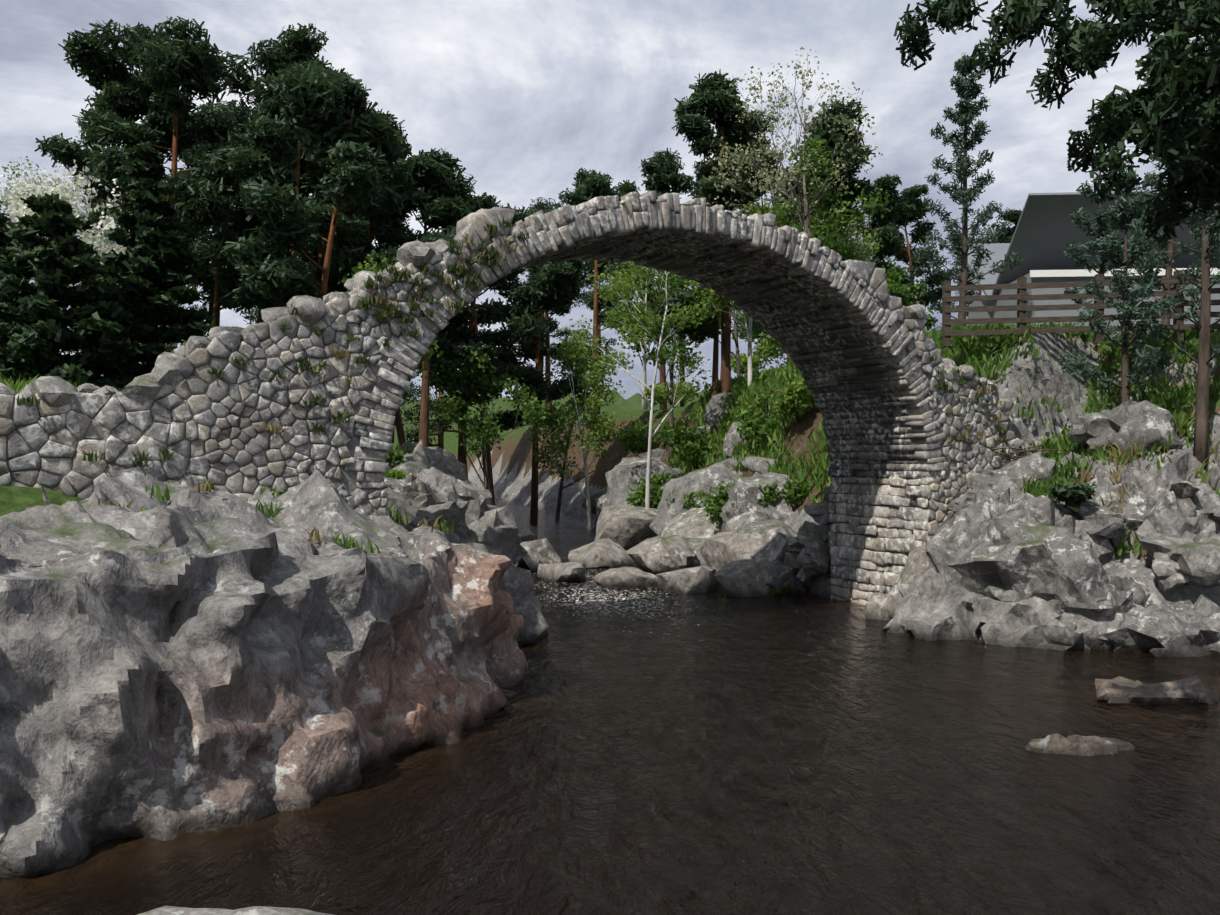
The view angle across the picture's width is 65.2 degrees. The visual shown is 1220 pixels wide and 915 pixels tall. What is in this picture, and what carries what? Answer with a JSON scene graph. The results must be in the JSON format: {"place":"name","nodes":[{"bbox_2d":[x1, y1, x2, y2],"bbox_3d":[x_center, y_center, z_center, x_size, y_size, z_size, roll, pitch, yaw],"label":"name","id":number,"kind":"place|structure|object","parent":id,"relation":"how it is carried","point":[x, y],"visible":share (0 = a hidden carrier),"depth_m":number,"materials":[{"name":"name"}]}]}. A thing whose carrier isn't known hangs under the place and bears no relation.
{"place":"outdoors","nodes":[
{"label":"outdoors","id":0,"kind":"place"},
{"bbox_2d":[0,0,1211,400],"label":"sky","id":1,"kind":"structure","parent":0,"point":[527,94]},
{"bbox_2d":[0,500,1219,914],"bbox_3d":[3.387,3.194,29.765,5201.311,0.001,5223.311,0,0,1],"label":"river water","id":2,"kind":"structure","parent":0,"point":[652,752],"depth_m":9.01,"materials":[{"name":"liquid"}]},
{"bbox_2d":[138,906,333,914],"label":"rock","id":3,"kind":"object","parent":2,"relation":"in","point":[252,910],"visible":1,"depth_m":5.15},
{"bbox_2d":[517,538,562,571],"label":"rock","id":4,"kind":"object","parent":2,"relation":"in","point":[540,551],"visible":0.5,"depth_m":26.79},
{"bbox_2d":[537,561,585,582],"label":"rock","id":5,"kind":"object","parent":2,"relation":"in","point":[565,572],"visible":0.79,"depth_m":24.42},
{"bbox_2d":[568,538,634,568],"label":"rock","id":6,"kind":"object","parent":2,"relation":"in","point":[605,553],"visible":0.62,"depth_m":27.89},
{"bbox_2d":[593,566,657,588],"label":"rock","id":7,"kind":"object","parent":2,"relation":"in","point":[625,577],"visible":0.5,"depth_m":23.38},
{"bbox_2d":[625,535,694,574],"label":"rock","id":8,"kind":"object","parent":2,"relation":"in","point":[657,555],"visible":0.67,"depth_m":25.81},
{"bbox_2d":[656,566,719,592],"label":"rock","id":9,"kind":"object","parent":2,"relation":"in","point":[700,579],"visible":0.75,"depth_m":22.61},
{"bbox_2d":[1024,733,1134,755],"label":"rock","id":10,"kind":"object","parent":2,"relation":"in","point":[1057,743],"visible":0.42,"depth_m":10.32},
{"bbox_2d":[1094,675,1218,704],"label":"rock","id":11,"kind":"object","parent":2,"relation":"in","point":[1119,690],"visible":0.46,"depth_m":12.38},
{"bbox_2d":[0,331,1219,607],"bbox_3d":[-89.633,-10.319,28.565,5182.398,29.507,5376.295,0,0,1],"label":"terrain","id":12,"kind":"structure","parent":0,"point":[512,469],"depth_m":22.06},
{"bbox_2d":[0,200,46,375],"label":"spruce tree","id":13,"kind":"object","parent":12,"relation":"on","point":[4,241],"visible":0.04,"depth_m":30.38,"materials":[{"name":"plant"}]},
{"bbox_2d":[0,160,132,308],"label":"blossom tree","id":14,"kind":"object","parent":12,"relation":"on","point":[63,192],"visible":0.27,"depth_m":32.42,"materials":[{"name":"grey plant"}]},
{"bbox_2d":[0,193,142,391],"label":"spruce tree","id":15,"kind":"object","parent":12,"relation":"on","point":[44,338],"visible":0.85,"depth_m":26.55,"materials":[{"name":"green plant"}]},
{"bbox_2d":[34,30,205,249],"bbox_3d":[-19.972,-8.841,39.444,5.850,16.077,6.186,0,0,38],"label":"pine tree","id":16,"kind":"object","parent":12,"relation":"on","point":[103,71],"visible":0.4,"depth_m":37.80,"materials":[{"name":"green plant"}]},
{"bbox_2d":[79,140,216,381],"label":"spruce tree","id":17,"kind":"object","parent":12,"relation":"on","point":[153,244],"visible":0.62,"depth_m":29.59,"materials":[{"name":"green plant"}]},
{"bbox_2d":[72,16,260,347],"bbox_3d":[-17.054,-8.999,36.880,7.409,16.346,5.496,0,0,1],"label":"pine tree","id":18,"kind":"object","parent":12,"relation":"on","point":[185,61],"visible":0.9,"depth_m":36.23,"materials":[{"name":"green plant"}]},
{"bbox_2d":[161,98,243,335],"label":"pine tree","id":19,"kind":"object","parent":12,"relation":"on","point":[207,284],"visible":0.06,"depth_m":50.82,"materials":[{"name":"green plant"}]},
{"bbox_2d":[168,102,255,326],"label":"pine tree","id":20,"kind":"object","parent":12,"relation":"on","point":[228,276],"visible":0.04,"depth_m":43.63,"materials":[{"name":"green plant"}]},
{"bbox_2d":[188,23,338,323],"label":"pine tree","id":21,"kind":"object","parent":12,"relation":"on","point":[300,46],"visible":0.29,"depth_m":40.63,"materials":[{"name":"green plant"}]},
{"bbox_2d":[0,467,527,877],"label":"rock outcrop","id":22,"kind":"object","parent":12,"relation":"on","point":[186,659],"visible":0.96,"depth_m":8.73,"materials":[{"name":"stone"}]},
{"bbox_2d":[0,481,475,553],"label":"grass tufts","id":23,"kind":"object","parent":22,"relation":"on","point":[348,544],"visible":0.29,"depth_m":10.78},
{"bbox_2d":[209,62,368,308],"bbox_3d":[-11.703,-7.632,35.390,6.156,14.728,5.343,0,0,1],"label":"pine tree","id":24,"kind":"object","parent":12,"relation":"on","point":[271,134],"visible":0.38,"depth_m":34.63,"materials":[{"name":"green plant"}]},
{"bbox_2d":[241,83,371,297],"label":"pine tree","id":25,"kind":"object","parent":12,"relation":"on","point":[346,260],"visible":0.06,"depth_m":37.49,"materials":[{"name":"green plant"}]},
{"bbox_2d":[220,65,408,306],"bbox_3d":[-8.352,-5.519,28.349,4.862,12.545,6.390,0,0,17],"label":"pine tree","id":26,"kind":"object","parent":12,"relation":"on","point":[355,141],"visible":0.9,"depth_m":27.52,"materials":[{"name":"green plant"}]},
{"bbox_2d":[293,108,414,294],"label":"pine tree","id":27,"kind":"object","parent":12,"relation":"on","point":[379,250],"visible":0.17,"depth_m":38.26,"materials":[{"name":"green plant"}]},
{"bbox_2d":[352,148,476,446],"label":"pine tree","id":28,"kind":"object","parent":12,"relation":"on","point":[435,192],"visible":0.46,"depth_m":37.40,"materials":[{"name":"green plant"}]},
{"bbox_2d":[384,478,445,524],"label":"bank rock","id":29,"kind":"object","parent":12,"relation":"on","point":[409,502],"visible":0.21,"depth_m":18.84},
{"bbox_2d":[400,366,463,448],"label":"tree","id":30,"kind":"object","parent":12,"relation":"on","point":[439,434],"visible":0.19,"depth_m":65.16,"materials":[{"name":"green plant"}]},
{"bbox_2d":[400,441,468,480],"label":"rock","id":31,"kind":"object","parent":12,"relation":"on","point":[445,462],"visible":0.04,"depth_m":32.37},
{"bbox_2d":[442,494,491,546],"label":"bank rock","id":32,"kind":"object","parent":12,"relation":"on","point":[470,511],"visible":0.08,"depth_m":19.21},
{"bbox_2d":[434,476,517,566],"bbox_3d":[-3.556,1.816,20.990,2.150,2.851,2.961,0,0,41],"label":"bank rock","id":33,"kind":"object","parent":12,"relation":"on","point":[445,486],"visible":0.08,"depth_m":20.58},
{"bbox_2d":[431,180,522,464],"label":"pine tree","id":34,"kind":"object","parent":12,"relation":"on","point":[494,312],"visible":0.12,"depth_m":43.26,"materials":[{"name":"green plant"}]},
{"bbox_2d":[417,347,551,489],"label":"tree","id":35,"kind":"object","parent":12,"relation":"on","point":[499,388],"visible":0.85,"depth_m":37.57,"materials":[{"name":"green plant"}]},
{"bbox_2d":[423,192,549,505],"bbox_3d":[-5.345,-3.242,39.740,5.775,15.408,5.872,0,0,1],"label":"pine tree","id":36,"kind":"object","parent":12,"relation":"on","point":[474,339],"visible":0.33,"depth_m":38.70,"materials":[{"name":"green plant"}]},
{"bbox_2d":[461,506,527,564],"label":"rock","id":37,"kind":"object","parent":12,"relation":"on","point":[497,527],"visible":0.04,"depth_m":19.19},
{"bbox_2d":[406,501,466,540],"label":"bank rock","id":38,"kind":"object","parent":37,"relation":"on","point":[432,513],"visible":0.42,"depth_m":18.00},
{"bbox_2d":[0,207,1008,600],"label":"bridge","id":39,"kind":"structure","parent":12,"relation":"on","point":[348,481],"depth_m":13.66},
{"bbox_2d":[29,376,77,407],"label":"stone","id":40,"kind":"object","parent":39,"relation":"on","point":[54,391],"visible":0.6,"depth_m":11.75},
{"bbox_2d":[120,379,162,402],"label":"stone","id":41,"kind":"object","parent":39,"relation":"on","point":[147,389],"visible":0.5,"depth_m":12.23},
{"bbox_2d":[286,295,328,324],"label":"stone","id":42,"kind":"object","parent":39,"relation":"on","point":[313,310],"visible":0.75,"depth_m":13.22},
{"bbox_2d":[396,240,435,268],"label":"stone","id":43,"kind":"object","parent":39,"relation":"on","point":[416,253],"visible":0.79,"depth_m":14.01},
{"bbox_2d":[0,191,1023,604],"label":"bridge stones","id":44,"kind":"object","parent":39,"relation":"attached to","point":[856,363],"visible":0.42,"depth_m":15.73,"materials":[{"name":"stone"}]},
{"bbox_2d":[14,208,1009,489],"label":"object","id":45,"kind":"object","parent":44,"relation":"on","point":[382,318],"visible":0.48,"depth_m":13.89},
{"bbox_2d":[257,223,1004,441],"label":"bridge grass tufts","id":46,"kind":"object","parent":44,"relation":"on","point":[342,354],"visible":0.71,"depth_m":14.23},
{"bbox_2d":[461,538,548,644],"bbox_3d":[-3.091,2.860,17.075,3.515,3.032,3.287,0,0,-26],"label":"rock","id":47,"kind":"object","parent":12,"relation":"on","point":[517,583],"visible":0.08,"depth_m":16.35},
{"bbox_2d":[488,259,594,523],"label":"pine tree","id":48,"kind":"object","parent":12,"relation":"on","point":[556,285],"visible":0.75,"depth_m":45.10,"materials":[{"name":"green plant"}]},
{"bbox_2d":[505,197,586,417],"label":"pine tree","id":49,"kind":"object","parent":12,"relation":"on","point":[561,311],"visible":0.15,"depth_m":74.53,"materials":[{"name":"green plant"}]},
{"bbox_2d":[527,340,625,529],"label":"tree","id":50,"kind":"object","parent":12,"relation":"on","point":[566,359],"visible":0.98,"depth_m":41.60,"materials":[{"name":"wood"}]},
{"bbox_2d":[532,353,629,520],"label":"tree","id":51,"kind":"object","parent":12,"relation":"on","point":[550,419],"visible":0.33,"depth_m":47.96,"materials":[{"name":"green plant"}]},
{"bbox_2d":[558,167,655,414],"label":"pine tree","id":52,"kind":"object","parent":12,"relation":"on","point":[591,185],"visible":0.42,"depth_m":62.07,"materials":[{"name":"green plant"}]},
{"bbox_2d":[594,503,657,550],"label":"rock","id":53,"kind":"object","parent":12,"relation":"on","point":[625,526],"visible":0.48,"depth_m":31.53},
{"bbox_2d":[555,261,714,507],"bbox_3d":[0.861,-1.994,32.839,5.169,11.638,4.625,0,0,12],"label":"birch tree","id":54,"kind":"object","parent":12,"relation":"on","point":[622,290],"visible":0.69,"depth_m":32.91,"materials":[{"name":"green plant"}]},
{"bbox_2d":[597,261,679,408],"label":"tree","id":55,"kind":"object","parent":12,"relation":"on","point":[644,308],"visible":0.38,"depth_m":51.52,"materials":[{"name":"plant"}]},
{"bbox_2d":[605,457,684,505],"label":"rock","id":56,"kind":"object","parent":12,"relation":"on","point":[623,474],"visible":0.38,"depth_m":35.79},
{"bbox_2d":[615,411,685,450],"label":"shrub","id":57,"kind":"object","parent":12,"relation":"on","point":[641,433],"visible":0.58,"depth_m":42.81,"materials":[{"name":"green plant"}]},
{"bbox_2d":[625,472,677,508],"bbox_3d":[1.824,1.386,33.966,2.942,1.787,1.848,0,0,-26],"label":"shrub","id":58,"kind":"object","parent":12,"relation":"on","point":[637,497],"visible":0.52,"depth_m":33.57,"materials":[{"name":"green plant"}]},
{"bbox_2d":[611,148,694,409],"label":"pine tree","id":59,"kind":"object","parent":12,"relation":"on","point":[661,169],"visible":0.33,"depth_m":56.64,"materials":[{"name":"green plant"}]},
{"bbox_2d":[612,266,720,466],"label":"tree","id":60,"kind":"object","parent":12,"relation":"on","point":[666,354],"visible":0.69,"depth_m":39.47,"materials":[{"name":"green plant"}]},
{"bbox_2d":[661,506,718,537],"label":"rock","id":61,"kind":"object","parent":12,"relation":"on","point":[693,523],"visible":0.17,"depth_m":28.43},
{"bbox_2d":[660,418,721,471],"bbox_3d":[3.312,-0.377,33.993,3.099,2.348,2.614,0,0,1],"label":"shrub","id":62,"kind":"object","parent":12,"relation":"on","point":[683,444],"visible":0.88,"depth_m":33.67,"materials":[{"name":"green plant"}]},
{"bbox_2d":[649,455,742,535],"bbox_3d":[3.337,1.895,30.491,3.252,4.042,2.876,0,0,-30],"label":"rock","id":63,"kind":"object","parent":12,"relation":"on","point":[707,478],"visible":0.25,"depth_m":30.00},
{"bbox_2d":[654,150,759,395],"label":"pine tree","id":64,"kind":"object","parent":12,"relation":"on","point":[704,329],"visible":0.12,"depth_m":36.31,"materials":[{"name":"green plant"}]},
{"bbox_2d":[701,481,734,525],"bbox_3d":[3.542,1.442,27.193,2.237,1.562,2.198,0,0,25],"label":"shrub","id":65,"kind":"object","parent":12,"relation":"on","point":[717,503],"visible":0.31,"depth_m":27.30,"materials":[{"name":"green plant"}]},
{"bbox_2d":[662,69,783,392],"bbox_3d":[4.501,-8.334,36.093,5.126,13.607,5.677,0,0,1],"label":"pine tree","id":66,"kind":"object","parent":12,"relation":"on","point":[712,101],"visible":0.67,"depth_m":36.12,"materials":[{"name":"green plant"}]},
{"bbox_2d":[699,526,791,571],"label":"rock","id":67,"kind":"object","parent":12,"relation":"on","point":[761,547],"visible":0.46,"depth_m":23.47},
{"bbox_2d":[714,559,777,596],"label":"rock","id":68,"kind":"object","parent":12,"relation":"on","point":[744,578],"visible":0.56,"depth_m":22.02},
{"bbox_2d":[681,196,815,385],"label":"tree","id":69,"kind":"object","parent":12,"relation":"on","point":[711,297],"visible":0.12,"depth_m":33.63,"materials":[{"name":"plant"}]},
{"bbox_2d":[736,392,778,444],"bbox_3d":[4.720,-1.221,29.773,1.748,1.706,3.021,0,0,1],"label":"shrub","id":70,"kind":"object","parent":12,"relation":"on","point":[750,425],"visible":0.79,"depth_m":29.30,"materials":[{"name":"green plant"}]},
{"bbox_2d":[720,472,796,532],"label":"rock","id":71,"kind":"object","parent":12,"relation":"on","point":[743,493],"visible":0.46,"depth_m":25.59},
{"bbox_2d":[731,310,786,374],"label":"tree","id":72,"kind":"object","parent":12,"relation":"on","point":[768,346],"visible":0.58,"depth_m":83.21,"materials":[{"name":"green plant"}]},
{"bbox_2d":[756,470,812,511],"bbox_3d":[4.785,0.909,25.509,2.183,1.207,1.117,0,0,18],"label":"shrub","id":73,"kind":"object","parent":12,"relation":"on","point":[794,492],"visible":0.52,"depth_m":25.29,"materials":[{"name":"green plant"}]},
{"bbox_2d":[763,559,806,594],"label":"bank rock","id":74,"kind":"object","parent":12,"relation":"on","point":[781,574],"visible":0.23,"depth_m":22.31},
{"bbox_2d":[705,47,882,259],"bbox_3d":[4.842,-6.767,26.591,5.284,10.557,8.299,0,0,15],"label":"tree","id":75,"kind":"object","parent":12,"relation":"on","point":[805,217],"visible":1,"depth_m":25.78,"materials":[{"name":"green plant"}]},
{"bbox_2d":[772,378,815,422],"bbox_3d":[5.634,-1.725,27.189,2.081,1.565,1.832,0,0,1],"label":"shrub","id":76,"kind":"object","parent":12,"relation":"on","point":[792,398],"visible":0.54,"depth_m":26.78,"materials":[{"name":"green plant"}]},
{"bbox_2d":[786,521,830,586],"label":"bank rock","id":77,"kind":"object","parent":12,"relation":"on","point":[809,547],"visible":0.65,"depth_m":22.03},
{"bbox_2d":[779,97,879,364],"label":"pine tree","id":78,"kind":"object","parent":12,"relation":"on","point":[848,112],"visible":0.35,"depth_m":30.37,"materials":[{"name":"green plant"}]},
{"bbox_2d":[772,137,889,261],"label":"tree","id":79,"kind":"object","parent":12,"relation":"on","point":[825,235],"visible":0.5,"depth_m":28.81,"materials":[{"name":"green plant"}]},
{"bbox_2d":[667,317,1015,504],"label":"grass","id":80,"kind":"structure","parent":12,"relation":"on","point":[781,374],"depth_m":28.84,"materials":[{"name":"plant"}]},
{"bbox_2d":[845,174,908,303],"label":"pine tree","id":81,"kind":"object","parent":12,"relation":"on","point":[887,235],"visible":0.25,"depth_m":57.79,"materials":[{"name":"green plant"}]},
{"bbox_2d":[859,183,954,327],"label":"pine tree","id":82,"kind":"object","parent":12,"relation":"on","point":[913,209],"visible":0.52,"depth_m":69.33,"materials":[{"name":"green plant"}]},
{"bbox_2d":[887,546,929,620],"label":"rock","id":83,"kind":"object","parent":12,"relation":"on","point":[917,565],"visible":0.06,"depth_m":18.05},
{"bbox_2d":[885,258,935,330],"bbox_3d":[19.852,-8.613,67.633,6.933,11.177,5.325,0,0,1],"label":"bush","id":84,"kind":"object","parent":12,"relation":"on","point":[894,285],"visible":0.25,"depth_m":67.21,"materials":[{"name":"green plant"}]},
{"bbox_2d":[882,487,1037,640],"bbox_3d":[6.710,2.938,17.547,3.743,4.783,2.224,0,0,-25],"label":"rock","id":85,"kind":"object","parent":12,"relation":"on","point":[937,601],"visible":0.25,"depth_m":17.11,"materials":[{"name":"stone"}]},
{"bbox_2d":[912,52,1023,327],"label":"pine tree","id":86,"kind":"object","parent":12,"relation":"on","point":[967,92],"visible":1,"depth_m":24.55,"materials":[{"name":"green plant"}]},
{"bbox_2d":[965,450,1055,491],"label":"bank rock","id":87,"kind":"object","parent":12,"relation":"on","point":[1035,465],"visible":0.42,"depth_m":19.15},
{"bbox_2d":[931,498,1117,620],"bbox_3d":[7.473,2.141,17.456,3.171,2.773,3.439,0,0,1],"label":"bank rock","id":88,"kind":"object","parent":12,"relation":"on","point":[1024,558],"visible":0.58,"depth_m":16.30,"materials":[{"name":"stone"}]},
{"bbox_2d":[972,587,1109,650],"bbox_3d":[7.149,3.063,16.972,3.368,2.624,2.442,0,0,37],"label":"bank rock","id":89,"kind":"object","parent":12,"relation":"on","point":[1011,624],"visible":0.31,"depth_m":16.09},
{"bbox_2d":[972,475,1114,561],"bbox_3d":[8.007,2.586,18.263,2.591,4.503,2.826,0,0,1],"label":"rock","id":90,"kind":"object","parent":12,"relation":"on","point":[1044,508],"visible":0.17,"depth_m":17.46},
{"bbox_2d":[894,0,1219,243],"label":"tree","id":91,"kind":"object","parent":12,"relation":"on","point":[1156,118],"visible":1,"depth_m":7.29,"materials":[{"name":"plant"}]},
{"bbox_2d":[924,322,1219,555],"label":"bank grass","id":92,"kind":"structure","parent":12,"relation":"on","point":[1170,400],"depth_m":20.47,"materials":[{"name":"plant"}]},
{"bbox_2d":[1047,480,1111,576],"bbox_3d":[8.352,1.426,17.436,1.861,2.038,1.972,0,0,31],"label":"shrub","id":93,"kind":"object","parent":12,"relation":"on","point":[1069,494],"visible":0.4,"depth_m":17.26,"materials":[{"name":"green plant"}]},
{"bbox_2d":[942,270,1219,346],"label":"wooden fence","id":94,"kind":"object","parent":12,"relation":"on","point":[1021,297],"visible":0.65,"depth_m":21.20,"materials":[{"name":"brown wood"}]},
{"bbox_2d":[1032,575,1149,622],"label":"bank rock","id":95,"kind":"object","parent":12,"relation":"on","point":[1130,591],"visible":0.08,"depth_m":16.03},
{"bbox_2d":[1063,153,1135,308],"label":"pine tree","id":96,"kind":"object","parent":12,"relation":"on","point":[1101,223],"visible":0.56,"depth_m":23.58,"materials":[{"name":"green plant"}]},
{"bbox_2d":[1058,499,1142,539],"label":"bank rock","id":97,"kind":"object","parent":12,"relation":"on","point":[1105,522],"visible":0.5,"depth_m":17.25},
{"bbox_2d":[1057,169,1178,403],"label":"pine tree","id":98,"kind":"object","parent":12,"relation":"on","point":[1121,218],"visible":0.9,"depth_m":19.27,"materials":[{"name":"green plant"}]},
{"bbox_2d":[1066,400,1182,455],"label":"bank rock","id":99,"kind":"object","parent":12,"relation":"on","point":[1134,422],"visible":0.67,"depth_m":18.41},
{"bbox_2d":[1086,448,1207,554],"bbox_3d":[10.334,1.605,18.237,2.652,3.865,2.776,0,0,1],"label":"boulder","id":100,"kind":"object","parent":12,"relation":"on","point":[1165,515],"visible":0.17,"depth_m":17.69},
{"bbox_2d":[1098,594,1219,656],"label":"bank rock","id":101,"kind":"object","parent":12,"relation":"on","point":[1156,627],"visible":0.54,"depth_m":15.49,"materials":[{"name":"stone"}]},
{"bbox_2d":[1124,30,1219,472],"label":"pine tree","id":102,"kind":"object","parent":12,"relation":"on","point":[1207,228],"visible":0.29,"depth_m":18.13,"materials":[{"name":"green plant"}]},
{"bbox_2d":[1127,152,1219,324],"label":"pine tree","id":103,"kind":"object","parent":12,"relation":"on","point":[1142,268],"visible":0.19,"depth_m":22.47,"materials":[{"name":"green plant"}]},
{"bbox_2d":[1135,470,1219,516],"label":"bank rock","id":104,"kind":"object","parent":12,"relation":"on","point":[1195,499],"visible":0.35,"depth_m":17.25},
{"bbox_2d":[1136,519,1219,591],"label":"bank rock","id":105,"kind":"object","parent":12,"relation":"on","point":[1187,558],"visible":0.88,"depth_m":16.42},
{"bbox_2d":[969,273,1219,334],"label":"house walls","id":106,"kind":"structure","parent":0,"point":[1046,313],"depth_m":27.72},
{"bbox_2d":[956,191,1219,294],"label":"house roof","id":107,"kind":"structure","parent":106,"relation":"on","point":[1046,230],"depth_m":28.74,"materials":[{"name":"grey"}]},
{"bbox_2d":[1030,268,1219,276],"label":"house fascia","id":108,"kind":"structure","parent":107,"relation":"attached to","point":[1064,273],"depth_m":27.52,"materials":[{"name":"white paint"}]},
{"bbox_2d":[1060,398,1219,556],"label":"dry grass","id":109,"kind":"structure","parent":0,"point":[1111,475],"depth_m":18.11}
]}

